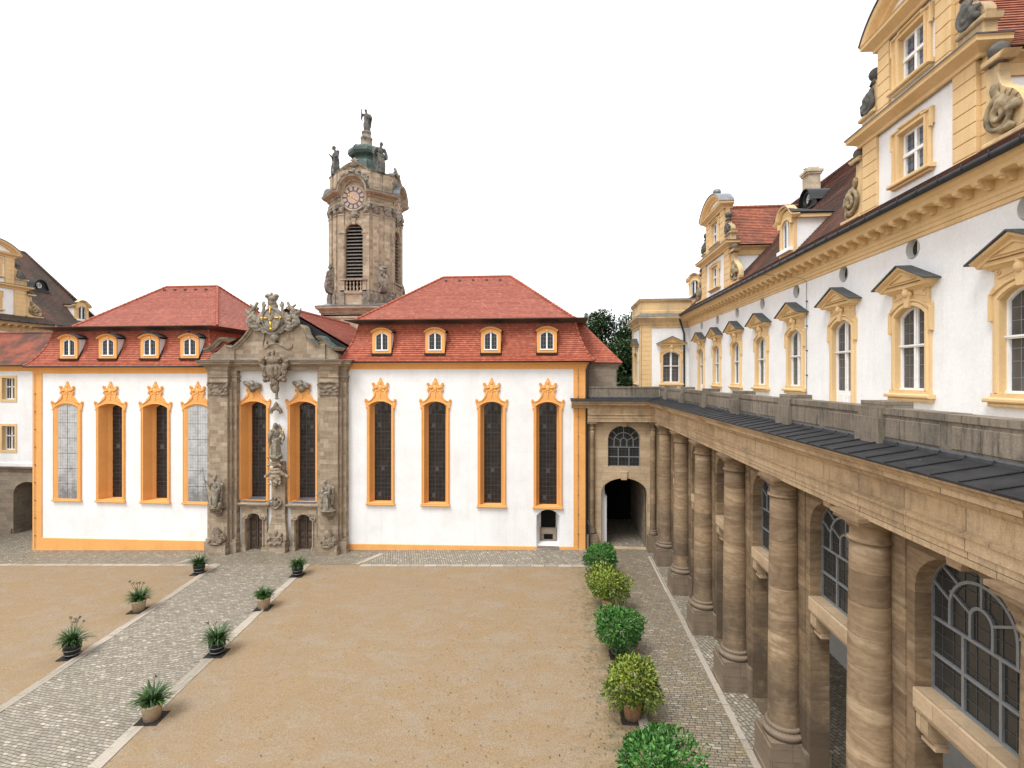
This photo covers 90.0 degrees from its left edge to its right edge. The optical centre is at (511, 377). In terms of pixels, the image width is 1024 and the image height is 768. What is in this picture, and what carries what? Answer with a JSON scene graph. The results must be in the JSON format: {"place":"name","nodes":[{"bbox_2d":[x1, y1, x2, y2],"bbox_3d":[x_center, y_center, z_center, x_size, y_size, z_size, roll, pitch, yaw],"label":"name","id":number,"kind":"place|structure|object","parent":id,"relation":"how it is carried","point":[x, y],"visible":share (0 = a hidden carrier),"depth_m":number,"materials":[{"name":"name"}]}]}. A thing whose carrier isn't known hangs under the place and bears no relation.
{"place":"outdoors","nodes":[
{"label":"outdoors","id":0,"kind":"place"},
{"bbox_2d":[0,529,222,563],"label":"front pavement","id":1,"kind":"structure","parent":0,"point":[15,548],"depth_m":38.68,"materials":[{"name":"grey stone"}]},
{"bbox_2d":[0,332,51,533],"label":"connecting house","id":2,"kind":"structure","parent":1,"relation":"on","point":[18,350],"depth_m":45.50,"materials":[{"name":"white paint"}]},
{"bbox_2d":[0,376,16,401],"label":"window","id":3,"kind":"structure","parent":2,"relation":"in","point":[8,384],"depth_m":45.64,"materials":[{"name":"paint"}]},
{"bbox_2d":[0,424,16,452],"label":"window","id":4,"kind":"structure","parent":2,"relation":"in","point":[8,432],"depth_m":45.64,"materials":[{"name":"paint"}]},
{"bbox_2d":[0,564,291,767],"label":"cobbled path","id":5,"kind":"structure","parent":0,"point":[56,721],"depth_m":22.33,"materials":[{"name":"grey stone"}]},
{"bbox_2d":[210,549,385,564],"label":"portal pavement","id":6,"kind":"structure","parent":0,"point":[259,556],"depth_m":36.86,"materials":[{"name":"grey stone"}]},
{"bbox_2d":[0,520,646,767],"bbox_3d":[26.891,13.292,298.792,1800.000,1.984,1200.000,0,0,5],"label":"gravel court","id":7,"kind":"object","parent":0,"point":[307,681],"visible":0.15,"depth_m":22.25,"materials":[{"name":"beige gravel"}]},
{"bbox_2d":[0,238,94,331],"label":"palace wing","id":8,"kind":"structure","parent":7,"relation":"on","point":[33,293],"depth_m":54.96,"materials":[{"name":"tile"}]},
{"bbox_2d":[52,616,97,661],"bbox_3d":[-20.623,12.204,23.973,1.784,1.844,1.640,0,0,5],"label":"potted lily","id":9,"kind":"object","parent":7,"relation":"on","point":[72,641],"visible":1,"depth_m":23.87,"materials":[{"name":"plant"}]},
{"bbox_2d":[0,564,216,565],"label":"kerb","id":10,"kind":"structure","parent":7,"relation":"on","point":[101,564],"depth_m":36.51,"materials":[{"name":"stone"}]},
{"bbox_2d":[0,564,219,712],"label":"kerb","id":11,"kind":"structure","parent":7,"relation":"on","point":[82,655],"depth_m":24.76,"materials":[{"name":"stone"}]},
{"bbox_2d":[120,580,157,614],"bbox_3d":[-20.996,12.236,28.773,1.795,1.827,1.681,0,0,5],"label":"potted lily","id":12,"kind":"object","parent":7,"relation":"on","point":[138,601],"visible":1,"depth_m":28.63,"materials":[{"name":"green plant"}]},
{"bbox_2d":[123,674,177,725],"bbox_3d":[-13.521,11.996,19.264,1.819,1.795,1.758,0,0,-22],"label":"potted lily","id":13,"kind":"object","parent":7,"relation":"on","point":[151,700],"visible":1,"depth_m":19.13,"materials":[{"name":"green plant"}]},
{"bbox_2d":[87,564,310,767],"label":"kerb","id":14,"kind":"structure","parent":7,"relation":"on","point":[117,748],"depth_m":21.55,"materials":[{"name":"stone"}]},
{"bbox_2d":[187,554,212,575],"bbox_3d":[-20.948,12.479,34.321,1.746,1.371,1.688,0,0,-32],"label":"potted lily","id":15,"kind":"object","parent":7,"relation":"on","point":[199,566],"visible":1,"depth_m":34.13,"materials":[{"name":"plant"}]},
{"bbox_2d":[198,621,237,658],"bbox_3d":[-13.730,12.025,23.914,1.759,1.774,1.753,0,0,5],"label":"potted lily","id":16,"kind":"object","parent":7,"relation":"on","point":[217,639],"visible":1,"depth_m":23.68,"materials":[{"name":"plant"}]},
{"bbox_2d":[249,586,275,611],"bbox_3d":[-13.860,12.269,28.600,1.536,1.321,1.619,0,0,-38],"label":"potted lily","id":17,"kind":"object","parent":7,"relation":"on","point":[262,596],"visible":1,"depth_m":28.43,"materials":[{"name":"green plant"}]},
{"bbox_2d":[288,556,309,577],"bbox_3d":[-13.940,12.297,33.455,1.493,1.299,1.500,0,0,-30],"label":"potted lily","id":18,"kind":"object","parent":7,"relation":"on","point":[298,565],"visible":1,"depth_m":33.19,"materials":[{"name":"plant"}]},
{"bbox_2d":[22,275,622,555],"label":"church","id":19,"kind":"structure","parent":7,"relation":"on","point":[440,413],"depth_m":38.31,"materials":[{"name":"white paint"}]},
{"bbox_2d":[50,381,83,501],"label":"window","id":20,"kind":"structure","parent":19,"relation":"in","point":[67,411],"depth_m":40.26,"materials":[{"name":"grey glass"}]},
{"bbox_2d":[94,381,126,502],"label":"window","id":21,"kind":"structure","parent":19,"relation":"in","point":[110,411],"depth_m":40.38,"materials":[{"name":"orange paint"}]},
{"bbox_2d":[138,381,171,503],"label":"window","id":22,"kind":"structure","parent":19,"relation":"in","point":[155,419],"depth_m":40.10,"materials":[{"name":"orange paint"}]},
{"bbox_2d":[180,381,206,504],"bbox_3d":[-24.110,4.985,39.229,2.720,9.430,0.220,0,0,5],"label":"window","id":23,"kind":"structure","parent":19,"relation":"in","point":[194,410],"depth_m":39.30,"materials":[{"name":"grey glass"}]},
{"bbox_2d":[203,470,223,507],"bbox_3d":[-22.049,8.076,37.862,1.595,3.047,0.845,0,0,17],"label":"soldier statue","id":24,"kind":"object","parent":19,"relation":"attached to","point":[216,492],"visible":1,"depth_m":37.68,"materials":[{"name":"stone"}]},
{"bbox_2d":[239,383,270,500],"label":"window","id":25,"kind":"structure","parent":19,"relation":"in","point":[253,418],"depth_m":39.65,"materials":[{"name":"orange paint"}]},
{"bbox_2d":[250,514,261,548],"bbox_3d":[-19.450,11.880,39.133,1.280,3.240,0.135,0,0,5],"label":"door","id":26,"kind":"structure","parent":19,"relation":"in","point":[255,522],"depth_m":39.17,"materials":[{"name":"brown wood"}]},
{"bbox_2d":[267,412,284,459],"bbox_3d":[-17.497,4.309,37.994,1.298,3.538,0.908,0,0,-9],"label":"madonna statue","id":27,"kind":"object","parent":19,"relation":"on","point":[275,441],"visible":1,"depth_m":37.82,"materials":[{"name":"stone"}]},
{"bbox_2d":[285,383,316,501],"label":"window","id":28,"kind":"structure","parent":19,"relation":"in","point":[302,408],"depth_m":39.36,"materials":[{"name":"black glass"}]},
{"bbox_2d":[299,515,311,548],"bbox_3d":[-15.554,11.880,38.783,1.280,3.240,0.135,0,0,5],"label":"door","id":29,"kind":"structure","parent":19,"relation":"in","point":[305,525],"depth_m":38.81,"materials":[{"name":"brown wood"}]},
{"bbox_2d":[316,479,334,510],"bbox_3d":[-13.450,8.478,37.030,1.162,2.305,0.943,0,0,25],"label":"charity statue","id":30,"kind":"object","parent":19,"relation":"attached to","point":[326,503],"visible":1,"depth_m":36.94,"materials":[{"name":"stone"}]},
{"bbox_2d":[314,130,408,345],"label":"bell tower","id":31,"kind":"structure","parent":19,"relation":"on","point":[367,203],"depth_m":51.09,"materials":[{"name":"stone"}]},
{"bbox_2d":[329,146,339,175],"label":"saint statue","id":32,"kind":"object","parent":31,"relation":"on","point":[335,165],"visible":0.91,"depth_m":51.80,"materials":[{"name":"grey stone"}]},
{"bbox_2d":[361,109,371,131],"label":"saint statue","id":33,"kind":"object","parent":31,"relation":"on","point":[367,123],"visible":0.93,"depth_m":54.03,"materials":[{"name":"grey stone"}]},
{"bbox_2d":[372,142,387,174],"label":"saint statue","id":34,"kind":"object","parent":31,"relation":"on","point":[379,159],"visible":0.98,"depth_m":51.46,"materials":[{"name":"grey stone"}]},
{"bbox_2d":[364,378,395,505],"bbox_3d":[-9.733,4.705,38.266,2.390,9.430,0.880,0,0,5],"label":"window","id":35,"kind":"structure","parent":19,"relation":"in","point":[380,409],"depth_m":38.48,"materials":[{"name":"black glass"}]},
{"bbox_2d":[419,378,450,506],"bbox_3d":[-5.608,4.705,37.895,2.390,9.430,0.880,0,0,5],"label":"window","id":36,"kind":"structure","parent":19,"relation":"in","point":[435,409],"depth_m":38.10,"materials":[{"name":"black glass"}]},
{"bbox_2d":[475,378,507,507],"bbox_3d":[-1.451,4.705,37.521,2.390,9.430,0.880,0,0,5],"label":"window","id":37,"kind":"structure","parent":19,"relation":"in","point":[491,409],"depth_m":37.73,"materials":[{"name":"black glass"}]},
{"bbox_2d":[531,378,563,508],"bbox_3d":[2.606,4.705,37.156,2.390,9.430,0.880,0,0,5],"label":"window","id":38,"kind":"structure","parent":19,"relation":"in","point":[547,410],"depth_m":37.37,"materials":[{"name":"black glass"}]},
{"bbox_2d":[536,510,559,548],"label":"cellar window","id":39,"kind":"structure","parent":19,"relation":"in","point":[547,521],"depth_m":37.71,"materials":[{"name":"white paint"}]},
{"bbox_2d":[355,553,383,563],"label":"kerb","id":40,"kind":"structure","parent":7,"relation":"on","point":[369,558],"depth_m":36.09,"materials":[{"name":"stone"}]},
{"bbox_2d":[5,565,735,767],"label":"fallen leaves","id":41,"kind":"object","parent":7,"relation":"on","point":[534,691],"visible":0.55,"depth_m":20.07,"materials":[{"name":"brown plant"}]},
{"bbox_2d":[360,564,587,566],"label":"kerb","id":42,"kind":"structure","parent":7,"relation":"on","point":[443,565],"depth_m":34.18,"materials":[{"name":"stone"}]},
{"bbox_2d":[581,541,617,579],"bbox_3d":[5.446,11.267,31.672,2.306,2.295,2.629,0,0,5],"label":"potted laurel","id":43,"kind":"object","parent":7,"relation":"on","point":[605,548],"visible":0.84,"depth_m":31.23,"materials":[{"name":"plant"}]},
{"bbox_2d":[584,308,621,362],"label":"leafy tree","id":44,"kind":"object","parent":7,"relation":"on","point":[597,323],"visible":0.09,"depth_m":60.91,"materials":[{"name":"green plant"}]},
{"bbox_2d":[583,560,635,612],"bbox_3d":[5.119,11.104,27.084,2.799,2.513,2.030,0,0,36],"label":"potted laurel","id":45,"kind":"object","parent":7,"relation":"on","point":[606,592],"visible":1,"depth_m":26.75,"materials":[{"name":"plant"}]},
{"bbox_2d":[592,336,633,385],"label":"leafy tree","id":46,"kind":"object","parent":7,"relation":"on","point":[623,353],"visible":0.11,"depth_m":54.19,"materials":[{"name":"green plant"}]},
{"bbox_2d":[605,310,631,343],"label":"leafy tree","id":47,"kind":"object","parent":7,"relation":"on","point":[625,332],"visible":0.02,"depth_m":61.75,"materials":[{"name":"green plant"}]},
{"bbox_2d":[593,603,648,659],"bbox_3d":[4.798,11.178,22.668,2.556,2.364,2.260,0,0,5],"label":"potted laurel","id":48,"kind":"object","parent":7,"relation":"on","point":[606,618],"visible":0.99,"depth_m":22.27,"materials":[{"name":"plant"}]},
{"bbox_2d":[599,651,665,725],"bbox_3d":[4.309,11.085,18.593,2.406,2.549,2.301,0,0,5],"label":"potted laurel","id":49,"kind":"object","parent":7,"relation":"on","point":[632,702],"visible":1,"depth_m":18.10,"materials":[{"name":"plant"}]},
{"bbox_2d":[609,584,658,767],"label":"kerb","id":50,"kind":"structure","parent":7,"relation":"on","point":[643,718],"depth_m":18.41,"materials":[{"name":"stone"}]},
{"bbox_2d":[615,721,710,767],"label":"potted laurel","id":51,"kind":"object","parent":7,"relation":"on","point":[638,742],"visible":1,"depth_m":14.16,"materials":[{"name":"plant"}]},
{"bbox_2d":[0,0,877,340],"label":"sky","id":52,"kind":"structure","parent":0,"point":[575,151],"materials":[{"name":"white"}]},
{"bbox_2d":[366,549,600,564],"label":"front pavement","id":53,"kind":"structure","parent":0,"point":[516,557],"depth_m":35.71,"materials":[{"name":"grey stone"}]},
{"bbox_2d":[607,519,645,549],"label":"passage floor","id":54,"kind":"structure","parent":0,"point":[621,532],"depth_m":40.18,"materials":[{"name":"grey stone"}]},
{"bbox_2d":[604,549,753,767],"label":"arcade pavement","id":55,"kind":"structure","parent":0,"point":[696,697],"depth_m":21.14,"materials":[{"name":"grey stone"}]},
{"bbox_2d":[648,556,760,767],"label":"kerb","id":56,"kind":"structure","parent":55,"relation":"on","point":[740,734],"depth_m":20.82,"materials":[{"name":"stone"}]},
{"bbox_2d":[570,386,1023,767],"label":"colonnade gallery","id":57,"kind":"object","parent":55,"relation":"on","point":[874,549],"visible":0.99,"depth_m":13.12,"materials":[{"name":"stone"}]},
{"bbox_2d":[608,426,639,466],"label":"arched window","id":58,"kind":"structure","parent":57,"relation":"in","point":[623,442],"depth_m":36.97,"materials":[{"name":"black glass"}]},
{"bbox_2d":[762,480,769,551],"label":"arched window","id":59,"kind":"structure","parent":57,"relation":"in","point":[765,486],"depth_m":19.31,"materials":[{"name":"grey glass"}]},
{"bbox_2d":[627,0,1023,418],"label":"palace wing","id":60,"kind":"structure","parent":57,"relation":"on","point":[886,262],"depth_m":18.20,"materials":[{"name":"white paint"}]},
{"bbox_2d":[629,339,638,385],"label":"window","id":61,"kind":"structure","parent":60,"relation":"in","point":[634,343],"depth_m":50.64,"materials":[{"name":"paint"}]},
{"bbox_2d":[656,336,686,385],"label":"window","id":62,"kind":"structure","parent":60,"relation":"in","point":[671,355],"depth_m":47.75,"materials":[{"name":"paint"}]},
{"bbox_2d":[691,332,705,389],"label":"window","id":63,"kind":"structure","parent":60,"relation":"in","point":[698,337],"depth_m":43.78,"materials":[{"name":"paint"}]},
{"bbox_2d":[705,327,722,388],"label":"window","id":64,"kind":"structure","parent":60,"relation":"in","point":[713,333],"depth_m":39.42,"materials":[{"name":"paint"}]},
{"bbox_2d":[722,321,743,389],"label":"window","id":65,"kind":"structure","parent":60,"relation":"in","point":[733,328],"depth_m":34.83,"materials":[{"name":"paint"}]},
{"bbox_2d":[744,313,771,391],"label":"window","id":66,"kind":"structure","parent":60,"relation":"in","point":[758,322],"depth_m":30.73,"materials":[{"name":"paint"}]},
{"bbox_2d":[760,298,764,308],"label":"round window","id":67,"kind":"structure","parent":60,"relation":"in","point":[762,302],"depth_m":30.69,"materials":[{"name":"grey paint"}]},
{"bbox_2d":[774,302,808,393],"bbox_3d":[14.443,-1.535,26.161,0.960,4.670,2.740,0,0,5],"label":"window","id":68,"kind":"structure","parent":60,"relation":"in","point":[792,313],"depth_m":26.27,"materials":[{"name":"paint"}]},
{"bbox_2d":[793,285,799,296],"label":"round window","id":69,"kind":"structure","parent":60,"relation":"in","point":[796,289],"depth_m":26.35,"materials":[{"name":"grey paint"}]},
{"bbox_2d":[814,287,861,402],"bbox_3d":[13.993,-1.215,21.834,0.840,5.310,2.740,0,0,5],"label":"window","id":70,"kind":"structure","parent":60,"relation":"in","point":[842,327],"depth_m":21.95,"materials":[{"name":"paint"}]},
{"bbox_2d":[839,266,847,281],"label":"round window","id":71,"kind":"structure","parent":60,"relation":"in","point":[843,274],"depth_m":22.00,"materials":[{"name":"grey paint"}]},
{"bbox_2d":[871,265,940,402],"bbox_3d":[13.672,-1.535,17.595,0.960,4.670,2.740,0,0,5],"label":"window","id":72,"kind":"structure","parent":60,"relation":"in","point":[911,314],"depth_m":17.60,"materials":[{"name":"paint"}]},
{"bbox_2d":[906,239,919,257],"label":"round window","id":73,"kind":"structure","parent":60,"relation":"in","point":[913,247],"depth_m":17.73,"materials":[{"name":"grey paint"}]},
{"bbox_2d":[963,228,1023,408],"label":"window","id":74,"kind":"structure","parent":60,"relation":"in","point":[1003,256],"depth_m":13.89,"materials":[{"name":"paint"}]},
{"bbox_2d":[1017,198,1023,218],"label":"round window","id":75,"kind":"structure","parent":60,"relation":"in","point":[1020,208],"depth_m":13.49,"materials":[{"name":"grey paint"}]},
{"bbox_2d":[821,508,848,616],"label":"arched window","id":76,"kind":"structure","parent":57,"relation":"in","point":[835,543],"depth_m":14.45,"materials":[{"name":"grey glass"}]},
{"bbox_2d":[931,562,1020,758],"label":"arched window","id":77,"kind":"structure","parent":57,"relation":"in","point":[976,650],"depth_m":9.56,"materials":[{"name":"grey glass"}]},
{"bbox_2d":[645,551,846,767],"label":"arcade floor","id":78,"kind":"structure","parent":0,"point":[745,709],"depth_m":19.33,"materials":[{"name":"grey stone"}]}
]}

